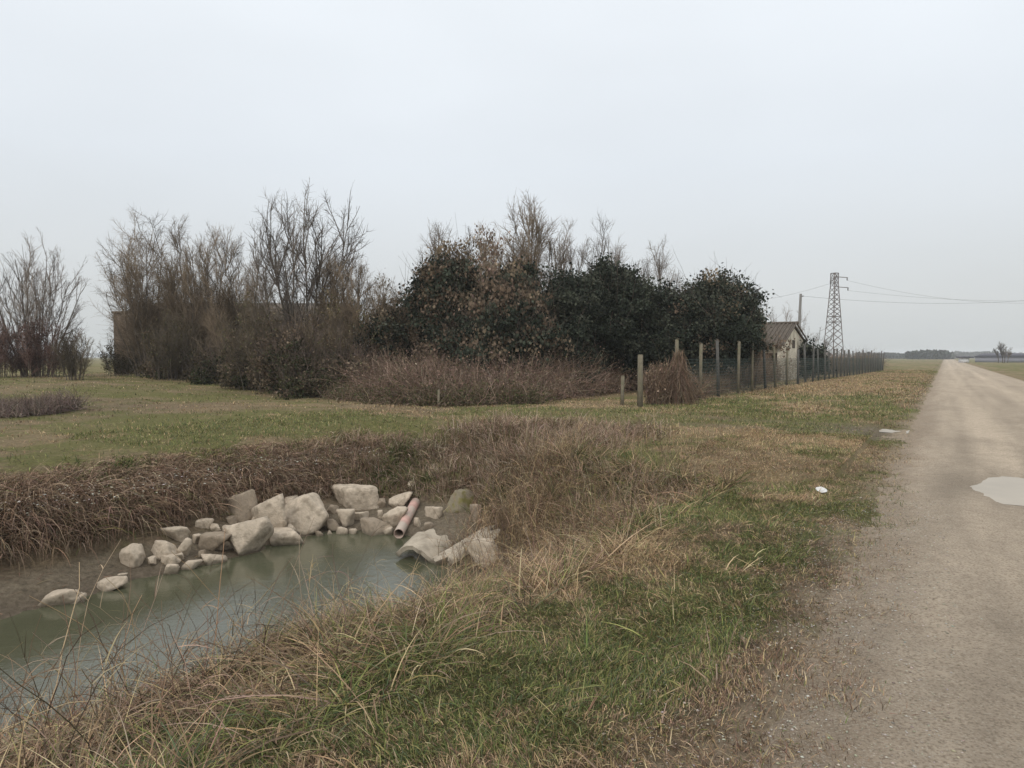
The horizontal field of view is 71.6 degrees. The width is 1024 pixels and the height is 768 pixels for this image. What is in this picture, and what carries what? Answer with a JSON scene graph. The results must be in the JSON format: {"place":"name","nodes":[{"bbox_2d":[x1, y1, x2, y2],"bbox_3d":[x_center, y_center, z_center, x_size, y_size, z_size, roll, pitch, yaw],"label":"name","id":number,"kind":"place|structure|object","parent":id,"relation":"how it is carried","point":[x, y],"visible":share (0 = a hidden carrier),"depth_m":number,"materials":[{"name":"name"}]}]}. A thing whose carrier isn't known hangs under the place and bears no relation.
{"place":"outdoors","nodes":[
{"label":"outdoors","id":0,"kind":"place"},
{"bbox_2d":[0,530,485,742],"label":"canal water","id":1,"kind":"structure","parent":0,"point":[267,565],"depth_m":8.29,"materials":[{"name":"liquid"}]},
{"bbox_2d":[8,427,641,534],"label":"green bank grass","id":2,"kind":"structure","parent":0,"point":[425,479],"depth_m":13.49,"materials":[{"name":"plant"}]},
{"bbox_2d":[246,406,722,541],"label":"tall dead grass","id":3,"kind":"structure","parent":0,"point":[518,426],"depth_m":13.51,"materials":[{"name":"plant"}]},
{"bbox_2d":[0,357,1023,767],"bbox_3d":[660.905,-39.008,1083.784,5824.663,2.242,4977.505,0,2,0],"label":"ground","id":4,"kind":"structure","parent":0,"point":[82,573],"depth_m":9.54,"materials":[{"name":"plant"}]},
{"bbox_2d":[0,314,48,377],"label":"bare shrub","id":5,"kind":"object","parent":4,"relation":"on","point":[6,357],"visible":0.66,"depth_m":38.46,"materials":[{"name":"brown plant"}]},
{"bbox_2d":[0,228,90,375],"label":"bare tree","id":6,"kind":"object","parent":4,"relation":"on","point":[27,312],"visible":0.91,"depth_m":40.90,"materials":[{"name":"brown plant"}]},
{"bbox_2d":[10,314,84,377],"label":"bare shrub","id":7,"kind":"object","parent":4,"relation":"on","point":[44,355],"visible":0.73,"depth_m":38.24,"materials":[{"name":"brown plant"}]},
{"bbox_2d":[0,382,105,418],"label":"brush heap","id":8,"kind":"object","parent":4,"relation":"on","point":[53,404],"visible":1,"depth_m":18.99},
{"bbox_2d":[37,588,81,606],"bbox_3d":[-5.303,2.523,8.347,0.481,0.206,0.276,0,2,0],"label":"rock","id":9,"kind":"object","parent":4,"relation":"on","point":[56,597],"visible":0.82,"depth_m":8.30,"materials":[{"name":"stone"}]},
{"bbox_2d":[50,322,98,379],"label":"bare shrub","id":10,"kind":"object","parent":4,"relation":"on","point":[77,361],"visible":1,"depth_m":34.76,"materials":[{"name":"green plant"}]},
{"bbox_2d":[72,592,86,603],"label":"rock","id":11,"kind":"object","parent":4,"relation":"on","point":[83,599],"visible":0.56,"depth_m":8.38,"materials":[{"name":"stone"}]},
{"bbox_2d":[96,576,127,591],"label":"rock","id":12,"kind":"object","parent":4,"relation":"on","point":[117,582],"visible":0.96,"depth_m":8.85,"materials":[{"name":"stone"}]},
{"bbox_2d":[97,334,141,375],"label":"bare shrub","id":13,"kind":"object","parent":4,"relation":"on","point":[126,366],"visible":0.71,"depth_m":41.64,"materials":[{"name":"brown plant"}]},
{"bbox_2d":[112,311,129,374],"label":"brick pillar","id":14,"kind":"structure","parent":4,"relation":"on","point":[115,331],"depth_m":44.63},
{"bbox_2d":[119,543,145,567],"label":"rock","id":15,"kind":"object","parent":4,"relation":"on","point":[132,555],"visible":0.98,"depth_m":9.50,"materials":[{"name":"stone"}]},
{"bbox_2d":[90,204,208,375],"bbox_3d":[-20.690,-5.359,40.815,6.712,10.049,6.862,0,2,0],"label":"bare tree","id":16,"kind":"object","parent":4,"relation":"on","point":[140,310],"visible":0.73,"depth_m":39.87,"materials":[{"name":"brown plant"}]},
{"bbox_2d":[148,555,156,564],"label":"rubble stone","id":17,"kind":"object","parent":4,"relation":"on","point":[152,560],"visible":1,"depth_m":9.60,"materials":[{"name":"stone"}]},
{"bbox_2d":[151,540,177,559],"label":"rock","id":18,"kind":"object","parent":4,"relation":"on","point":[160,548],"visible":0.74,"depth_m":9.79,"materials":[{"name":"stone"}]},
{"bbox_2d":[160,554,176,564],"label":"rock","id":19,"kind":"object","parent":4,"relation":"on","point":[168,559],"visible":0.82,"depth_m":9.62,"materials":[{"name":"stone"}]},
{"bbox_2d":[163,563,179,573],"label":"rock","id":20,"kind":"object","parent":4,"relation":"on","point":[170,568],"visible":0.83,"depth_m":9.48,"materials":[{"name":"stone"}]},
{"bbox_2d":[160,526,190,541],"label":"rock","id":21,"kind":"object","parent":4,"relation":"on","point":[179,533],"visible":0.95,"depth_m":10.31,"materials":[{"name":"stone"}]},
{"bbox_2d":[132,306,219,379],"bbox_3d":[-17.380,-2.162,37.159,4.321,4.063,4.039,-2,3,-40],"label":"bush","id":22,"kind":"object","parent":4,"relation":"on","point":[171,353],"visible":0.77,"depth_m":36.42,"materials":[{"name":"brown plant"}]},
{"bbox_2d":[176,537,191,556],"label":"rock","id":23,"kind":"object","parent":4,"relation":"on","point":[184,547],"visible":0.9,"depth_m":9.95,"materials":[{"name":"stone"}]},
{"bbox_2d":[0,502,375,613],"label":"plant litter","id":24,"kind":"object","parent":4,"relation":"on","point":[103,566],"visible":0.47,"depth_m":8.94,"materials":[{"name":"brown plant"}]},
{"bbox_2d":[180,559,202,569],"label":"rock","id":25,"kind":"object","parent":4,"relation":"on","point":[192,564],"visible":0.91,"depth_m":9.70,"materials":[{"name":"stone"}]},
{"bbox_2d":[0,447,390,515],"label":"grass","id":26,"kind":"structure","parent":4,"relation":"on","point":[172,484],"depth_m":9.68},
{"bbox_2d":[126,327,266,388],"bbox_3d":[-14.602,-1.332,35.363,5.410,4.638,14.850,-2,3,-44],"label":"undergrowth bush","id":27,"kind":"object","parent":4,"relation":"on","point":[201,374],"visible":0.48,"depth_m":34.41,"materials":[{"name":"brown plant"}]},
{"bbox_2d":[192,533,200,543],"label":"rubble stone","id":28,"kind":"object","parent":4,"relation":"on","point":[195,538],"visible":0.84,"depth_m":10.39,"materials":[{"name":"stone"}]},
{"bbox_2d":[144,216,259,378],"bbox_3d":[-16.840,-4.779,38.873,5.855,9.165,6.053,0,2,0],"label":"bare tree","id":29,"kind":"object","parent":4,"relation":"on","point":[194,308],"visible":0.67,"depth_m":37.96,"materials":[{"name":"brown plant"}]},
{"bbox_2d":[195,518,213,528],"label":"rock","id":30,"kind":"object","parent":4,"relation":"on","point":[206,523],"visible":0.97,"depth_m":10.88,"materials":[{"name":"stone"}]},
{"bbox_2d":[0,428,412,574],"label":"hanging dead grass","id":31,"kind":"structure","parent":4,"relation":"on","point":[123,493],"depth_m":10.56,"materials":[{"name":"plant"}]},
{"bbox_2d":[201,554,226,564],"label":"rock","id":32,"kind":"object","parent":4,"relation":"on","point":[208,559],"visible":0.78,"depth_m":9.95,"materials":[{"name":"stone"}]},
{"bbox_2d":[198,531,231,550],"bbox_3d":[-4.317,2.313,10.367,0.461,0.283,0.351,0,2,0],"label":"rock","id":33,"kind":"object","parent":4,"relation":"on","point":[211,541],"visible":0.98,"depth_m":10.22,"materials":[{"name":"grey stone"}]},
{"bbox_2d":[210,523,220,531],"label":"rock","id":34,"kind":"object","parent":4,"relation":"on","point":[214,527],"visible":0.75,"depth_m":10.88,"materials":[{"name":"stone"}]},
{"bbox_2d":[226,515,237,523],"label":"rubble stone","id":35,"kind":"object","parent":4,"relation":"on","point":[232,519],"visible":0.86,"depth_m":11.39,"materials":[{"name":"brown stone"}]},
{"bbox_2d":[191,236,282,366],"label":"bare tree","id":36,"kind":"object","parent":4,"relation":"on","point":[229,306],"visible":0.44,"depth_m":35.24,"materials":[{"name":"brown plant"}]},
{"bbox_2d":[226,489,257,522],"bbox_3d":[-4.451,2.013,11.662,0.631,0.588,0.340,2,3,38],"label":"rock","id":37,"kind":"object","parent":4,"relation":"on","point":[247,500],"visible":0.73,"depth_m":11.50,"materials":[{"name":"grey stone"}]},
{"bbox_2d":[224,516,273,555],"bbox_3d":[-3.889,2.305,10.534,0.694,0.654,0.388,-1,2,-27],"label":"rock","id":38,"kind":"object","parent":4,"relation":"on","point":[248,536],"visible":0.91,"depth_m":10.43,"materials":[{"name":"stone"}]},
{"bbox_2d":[156,303,351,352],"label":"farmhouse","id":39,"kind":"object","parent":4,"relation":"on","point":[284,320],"depth_m":50.17,"materials":[{"name":"brick"}]},
{"bbox_2d":[215,289,314,391],"bbox_3d":[-10.478,-1.932,30.824,4.342,4.638,4.474,-1,2,-14],"label":"bush","id":40,"kind":"object","parent":4,"relation":"on","point":[249,333],"visible":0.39,"depth_m":30.10,"materials":[{"name":"brown plant"}]},
{"bbox_2d":[251,493,286,526],"bbox_3d":[-3.899,2.137,11.448,0.645,0.780,0.400,0,2,0],"label":"rock","id":41,"kind":"object","parent":4,"relation":"on","point":[273,509],"visible":0.72,"depth_m":11.27,"materials":[{"name":"stone"}]},
{"bbox_2d":[0,519,559,767],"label":"reed stalks","id":42,"kind":"object","parent":4,"relation":"on","point":[74,701],"visible":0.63,"depth_m":4.24,"materials":[{"name":"beige plant"}]},
{"bbox_2d":[185,335,383,398],"bbox_3d":[-12.688,-0.982,35.503,6.273,2.915,26.085,-2,3,-41],"label":"bramble thicket","id":43,"kind":"object","parent":4,"relation":"on","point":[320,388],"visible":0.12,"depth_m":26.83,"materials":[{"name":"brown plant"}]},
{"bbox_2d":[270,527,303,545],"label":"rock","id":44,"kind":"object","parent":4,"relation":"on","point":[281,536],"visible":0.77,"depth_m":10.93,"materials":[{"name":"stone"}]},
{"bbox_2d":[233,177,374,345],"bbox_3d":[-9.268,-4.513,32.086,6.109,9.763,6.652,0,2,0],"label":"bare tree","id":45,"kind":"object","parent":4,"relation":"on","point":[310,289],"visible":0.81,"depth_m":31.45,"materials":[{"name":"brown plant"}]},
{"bbox_2d":[285,492,328,534],"bbox_3d":[-3.428,2.181,11.806,0.794,0.678,0.639,0,2,0],"label":"rock","id":46,"kind":"object","parent":4,"relation":"on","point":[305,510],"visible":0.94,"depth_m":11.64,"materials":[{"name":"stone"}]},
{"bbox_2d":[229,296,393,399],"bbox_3d":[-7.747,-1.255,27.918,6.647,4.766,6.303,0,2,0],"label":"undergrowth bush","id":47,"kind":"object","parent":4,"relation":"on","point":[280,361],"visible":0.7,"depth_m":27.43,"materials":[{"name":"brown plant"}]},
{"bbox_2d":[273,286,382,358],"bbox_3d":[-7.224,-1.797,29.417,4.432,4.640,4.196,1,3,31],"label":"bush","id":48,"kind":"object","parent":4,"relation":"on","point":[333,335],"visible":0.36,"depth_m":28.90,"materials":[{"name":"brown plant"}]},
{"bbox_2d":[326,504,338,513],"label":"rubble stone","id":49,"kind":"object","parent":4,"relation":"on","point":[331,509],"visible":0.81,"depth_m":12.43,"materials":[{"name":"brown stone"}]},
{"bbox_2d":[326,519,339,530],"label":"rock","id":50,"kind":"object","parent":4,"relation":"on","point":[332,524],"visible":0.83,"depth_m":11.80,"materials":[{"name":"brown stone"}]},
{"bbox_2d":[336,527,347,533],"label":"rock","id":51,"kind":"object","parent":4,"relation":"on","point":[341,530],"visible":0.58,"depth_m":11.63,"materials":[{"name":"stone"}]},
{"bbox_2d":[336,509,354,527],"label":"rock","id":52,"kind":"object","parent":4,"relation":"on","point":[346,517],"visible":1,"depth_m":11.98,"materials":[{"name":"stone"}]},
{"bbox_2d":[331,484,378,509],"bbox_3d":[-2.889,2.105,13.065,0.664,0.516,1.034,-1,2,-29],"label":"rock","id":53,"kind":"object","parent":4,"relation":"on","point":[357,496],"visible":0.82,"depth_m":12.72,"materials":[{"name":"stone"}]},
{"bbox_2d":[319,244,398,342],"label":"bare tree","id":54,"kind":"object","parent":4,"relation":"on","point":[357,292],"visible":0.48,"depth_m":30.52,"materials":[{"name":"brown plant"}]},
{"bbox_2d":[354,511,368,519],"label":"rubble stone","id":55,"kind":"object","parent":4,"relation":"on","point":[359,515],"visible":0.79,"depth_m":12.25,"materials":[{"name":"stone"}]},
{"bbox_2d":[360,517,394,535],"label":"rock","id":56,"kind":"object","parent":4,"relation":"on","point":[369,525],"visible":0.66,"depth_m":11.66,"materials":[{"name":"brown stone"}]},
{"bbox_2d":[377,498,385,507],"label":"rubble stone","id":57,"kind":"object","parent":4,"relation":"on","point":[381,503],"visible":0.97,"depth_m":12.79,"materials":[{"name":"brown stone"}]},
{"bbox_2d":[350,273,420,363],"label":"bare tree","id":58,"kind":"object","parent":4,"relation":"on","point":[394,306],"visible":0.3,"depth_m":29.64,"materials":[{"name":"brown plant"}]},
{"bbox_2d":[0,438,771,767],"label":"bank grass","id":59,"kind":"structure","parent":4,"relation":"on","point":[454,600],"depth_m":4.28,"materials":[{"name":"plant"}]},
{"bbox_2d":[345,277,437,371],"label":"ivy tree","id":60,"kind":"object","parent":4,"relation":"on","point":[394,324],"visible":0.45,"depth_m":29.27,"materials":[{"name":"green plant"}]},
{"bbox_2d":[382,506,407,526],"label":"rock","id":61,"kind":"object","parent":4,"relation":"on","point":[393,517],"visible":0.73,"depth_m":11.90,"materials":[{"name":"stone"}]},
{"bbox_2d":[389,491,412,507],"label":"rock","id":62,"kind":"object","parent":4,"relation":"on","point":[401,499],"visible":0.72,"depth_m":12.83,"materials":[{"name":"stone"}]},
{"bbox_2d":[394,498,419,537],"bbox_3d":[-1.787,2.274,12.154,0.166,0.344,1.631,0,2,2],"label":"drain pipe","id":63,"kind":"object","parent":4,"relation":"on","point":[406,519],"visible":0.94,"depth_m":11.87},
{"bbox_2d":[395,529,451,562],"bbox_3d":[-1.301,2.354,10.374,0.659,0.347,0.720,1,2,17],"label":"concrete fragment","id":64,"kind":"object","parent":4,"relation":"on","point":[421,544],"visible":0.84,"depth_m":10.25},
{"bbox_2d":[425,506,442,518],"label":"rock","id":65,"kind":"object","parent":4,"relation":"on","point":[430,512],"visible":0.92,"depth_m":12.16,"materials":[{"name":"stone"}]},
{"bbox_2d":[314,372,558,407],"bbox_3d":[-3.013,0.208,23.886,9.113,1.365,3.925,1,2,16],"label":"bramble thicket","id":66,"kind":"object","parent":4,"relation":"on","point":[486,397],"visible":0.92,"depth_m":22.83,"materials":[{"name":"brown plant"}]},
{"bbox_2d":[33,481,854,767],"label":"long grass","id":67,"kind":"structure","parent":4,"relation":"on","point":[384,733],"depth_m":4.03,"materials":[{"name":"plant"}]},
{"bbox_2d":[410,219,477,308],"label":"bare tree","id":68,"kind":"object","parent":4,"relation":"on","point":[438,234],"visible":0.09,"depth_m":30.70,"materials":[{"name":"brown plant"}]},
{"bbox_2d":[385,216,513,369],"bbox_3d":[-2.598,-2.841,27.896,4.908,7.036,5.543,-1,2,-16],"label":"ivy tree","id":69,"kind":"object","parent":4,"relation":"on","point":[430,293],"visible":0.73,"depth_m":27.36,"materials":[{"name":"green plant"}]},
{"bbox_2d":[445,489,474,512],"bbox_3d":[-0.875,2.079,12.430,0.386,0.434,0.522,2,3,41],"label":"stone block","id":70,"kind":"object","parent":4,"relation":"on","point":[457,496],"depth_m":12.38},
{"bbox_2d":[431,525,499,565],"bbox_3d":[-0.666,2.346,10.280,1.150,0.440,0.367,-2,3,-42],"label":"concrete fragment","id":71,"kind":"object","parent":4,"relation":"on","point":[449,554],"visible":0.58,"depth_m":10.08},
{"bbox_2d":[470,504,480,522],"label":"rock","id":72,"kind":"object","parent":4,"relation":"on","point":[474,508],"visible":0.52,"depth_m":11.51,"materials":[{"name":"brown stone"}]},
{"bbox_2d":[309,337,644,403],"bbox_3d":[0.348,-0.658,28.540,16.415,2.794,10.911,-1,2,-24],"label":"bramble thicket","id":73,"kind":"object","parent":4,"relation":"on","point":[564,384],"visible":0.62,"depth_m":25.30,"materials":[{"name":"brown plant"}]},
{"bbox_2d":[467,537,502,566],"bbox_3d":[-0.356,2.331,9.851,0.528,0.376,0.377,1,2,25],"label":"rock","id":74,"kind":"object","parent":4,"relation":"on","point":[483,548],"visible":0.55,"depth_m":9.72,"materials":[{"name":"stone"}]},
{"bbox_2d":[448,220,528,318],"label":"bare tree","id":75,"kind":"object","parent":4,"relation":"on","point":[482,258],"visible":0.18,"depth_m":27.95,"materials":[{"name":"brown plant"}]},
{"bbox_2d":[440,229,576,383],"bbox_3d":[-0.293,-2.961,27.595,5.458,7.294,5.467,0,2,-11],"label":"ivy tree","id":76,"kind":"object","parent":4,"relation":"on","point":[524,319],"visible":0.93,"depth_m":26.36,"materials":[{"name":"green plant"}]},
{"bbox_2d":[475,189,573,294],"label":"bare tree","id":77,"kind":"object","parent":4,"relation":"on","point":[540,247],"visible":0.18,"depth_m":32.40,"materials":[{"name":"brown plant"}]},
{"bbox_2d":[416,408,742,591],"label":"reed stalks","id":78,"kind":"object","parent":4,"relation":"on","point":[527,519],"visible":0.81,"depth_m":10.46,"materials":[{"name":"brown plant"}]},
{"bbox_2d":[538,215,628,291],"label":"bare tree","id":79,"kind":"object","parent":4,"relation":"on","point":[617,256],"visible":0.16,"depth_m":35.16,"materials":[{"name":"brown plant"}]},
{"bbox_2d":[538,226,673,391],"bbox_3d":[3.162,-3.208,30.359,6.519,7.607,7.879,1,2,26],"label":"ivy tree","id":80,"kind":"object","parent":4,"relation":"on","point":[602,301],"visible":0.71,"depth_m":29.61,"materials":[{"name":"green plant"}]},
{"bbox_2d":[620,375,624,404],"bbox_3d":[3.508,0.348,22.571,0.111,1.241,0.090,-1,2,-17],"label":"wooden stake","id":81,"kind":"object","parent":4,"relation":"on","point":[622,389],"visible":0.82,"depth_m":22.53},
{"bbox_2d":[637,354,642,406],"bbox_3d":[3.887,0.051,21.535,0.130,1.896,0.130,-1,2,-17],"label":"wooden stake","id":82,"kind":"object","parent":4,"relation":"on","point":[640,383],"visible":0.82,"depth_m":21.48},
{"bbox_2d":[628,233,696,293],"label":"bare tree","id":83,"kind":"object","parent":4,"relation":"on","point":[661,269],"visible":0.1,"depth_m":40.14,"materials":[{"name":"brown plant"}]},
{"bbox_2d":[630,354,694,404],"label":"dead weeds","id":84,"kind":"object","parent":4,"relation":"on","point":[655,383],"visible":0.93,"depth_m":22.59,"materials":[{"name":"brown plant"}]},
{"bbox_2d":[608,249,727,389],"bbox_3d":[6.490,-2.917,32.572,7.130,6.832,6.021,-1,2,-20],"label":"ivy tree","id":85,"kind":"object","parent":4,"relation":"on","point":[657,338],"visible":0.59,"depth_m":31.07,"materials":[{"name":"green plant"}]},
{"bbox_2d":[666,363,748,400],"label":"dead weeds","id":86,"kind":"object","parent":4,"relation":"on","point":[730,380],"visible":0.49,"depth_m":28.24,"materials":[{"name":"brown plant"}]},
{"bbox_2d":[668,251,794,382],"bbox_3d":[9.467,-2.850,32.408,6.093,6.708,7.520,0,2,0],"label":"ivy tree","id":87,"kind":"object","parent":4,"relation":"on","point":[725,306],"visible":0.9,"depth_m":31.06,"materials":[{"name":"green plant"}]},
{"bbox_2d":[689,321,807,380],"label":"shed","id":88,"kind":"structure","parent":4,"relation":"on","point":[790,330],"depth_m":47.65,"materials":[{"name":"paint"}]},
{"bbox_2d":[734,291,773,387],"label":"bare tree","id":89,"kind":"object","parent":4,"relation":"on","point":[755,359],"visible":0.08,"depth_m":34.83,"materials":[{"name":"brown plant"}]},
{"bbox_2d":[726,348,820,385],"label":"dead weeds","id":90,"kind":"object","parent":4,"relation":"on","point":[768,374],"visible":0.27,"depth_m":40.72,"materials":[{"name":"brown plant"}]},
{"bbox_2d":[675,339,884,400],"bbox_3d":[23.188,-1.345,50.887,0.319,2.684,65.976,1,3,33],"label":"wire fence","id":91,"kind":"object","parent":4,"relation":"on","point":[803,366],"visible":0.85,"depth_m":37.25,"materials":[{"name":"metal"}]},
{"bbox_2d":[661,349,707,405],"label":"dead vine","id":92,"kind":"object","parent":91,"relation":"hanging from","point":[684,390],"visible":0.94,"depth_m":22.70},
{"bbox_2d":[761,300,808,335],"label":"bare tree","id":93,"kind":"object","parent":4,"relation":"on","point":[802,328],"visible":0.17,"depth_m":73.69,"materials":[{"name":"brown plant"}]},
{"bbox_2d":[798,294,803,332],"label":"utility pole","id":94,"kind":"object","parent":4,"relation":"on","point":[800,307],"visible":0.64,"depth_m":69.68,"materials":[{"name":"concrete"}]},
{"bbox_2d":[798,335,836,377],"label":"evergreen bush","id":95,"kind":"object","parent":4,"relation":"on","point":[809,350],"visible":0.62,"depth_m":49.66,"materials":[{"name":"green plant"}]},
{"bbox_2d":[802,320,833,350],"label":"bare tree","id":96,"kind":"object","parent":4,"relation":"on","point":[816,340],"visible":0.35,"depth_m":81.14,"materials":[{"name":"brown plant"}]},
{"bbox_2d":[824,272,848,355],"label":"lattice pylon","id":97,"kind":"object","parent":4,"relation":"on","point":[834,282],"visible":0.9,"depth_m":148.96,"materials":[{"name":"metal"}]},
{"bbox_2d":[812,340,893,374],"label":"dead weeds","id":98,"kind":"object","parent":4,"relation":"on","point":[846,353],"visible":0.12,"depth_m":71.94,"materials":[{"name":"brown plant"}]},
{"bbox_2d":[854,351,957,358],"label":"distant treeline","id":99,"kind":"object","parent":4,"relation":"on","point":[892,355],"visible":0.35,"depth_m":608.89,"materials":[{"name":"grey plant"}]},
{"bbox_2d":[904,349,953,358],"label":"distant treeline","id":100,"kind":"object","parent":4,"relation":"on","point":[932,354],"visible":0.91,"depth_m":469.24,"materials":[{"name":"grey plant"}]},
{"bbox_2d":[956,356,973,362],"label":"farm shed","id":101,"kind":"structure","parent":4,"relation":"on","point":[963,359],"depth_m":203.66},
{"bbox_2d":[950,351,1006,357],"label":"distant treeline","id":102,"kind":"object","parent":4,"relation":"on","point":[963,353],"visible":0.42,"depth_m":889.21,"materials":[{"name":"grey plant"}]},
{"bbox_2d":[974,353,1023,362],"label":"farm hall","id":103,"kind":"structure","parent":4,"relation":"on","point":[993,357],"depth_m":215.20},
{"bbox_2d":[993,341,1012,362],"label":"bare tree","id":104,"kind":"object","parent":4,"relation":"on","point":[1001,350],"visible":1,"depth_m":190.23,"materials":[{"name":"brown plant"}]},
{"bbox_2d":[0,0,1023,356],"label":"sky","id":105,"kind":"structure","parent":0,"point":[797,143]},
{"bbox_2d":[577,496,964,767],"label":"gravel","id":106,"kind":"structure","parent":0,"point":[744,740],"depth_m":3.96,"materials":[{"name":"gravel"}]},
{"bbox_2d":[744,359,1023,767],"bbox_3d":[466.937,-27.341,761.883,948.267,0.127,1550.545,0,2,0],"label":"road","id":107,"kind":"structure","parent":0,"point":[968,422],"depth_m":4.40,"materials":[{"name":"gravel"}]},
{"bbox_2d":[970,476,1023,505],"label":"puddle water","id":108,"kind":"structure","parent":107,"relation":"on","point":[1006,490],"depth_m":8.68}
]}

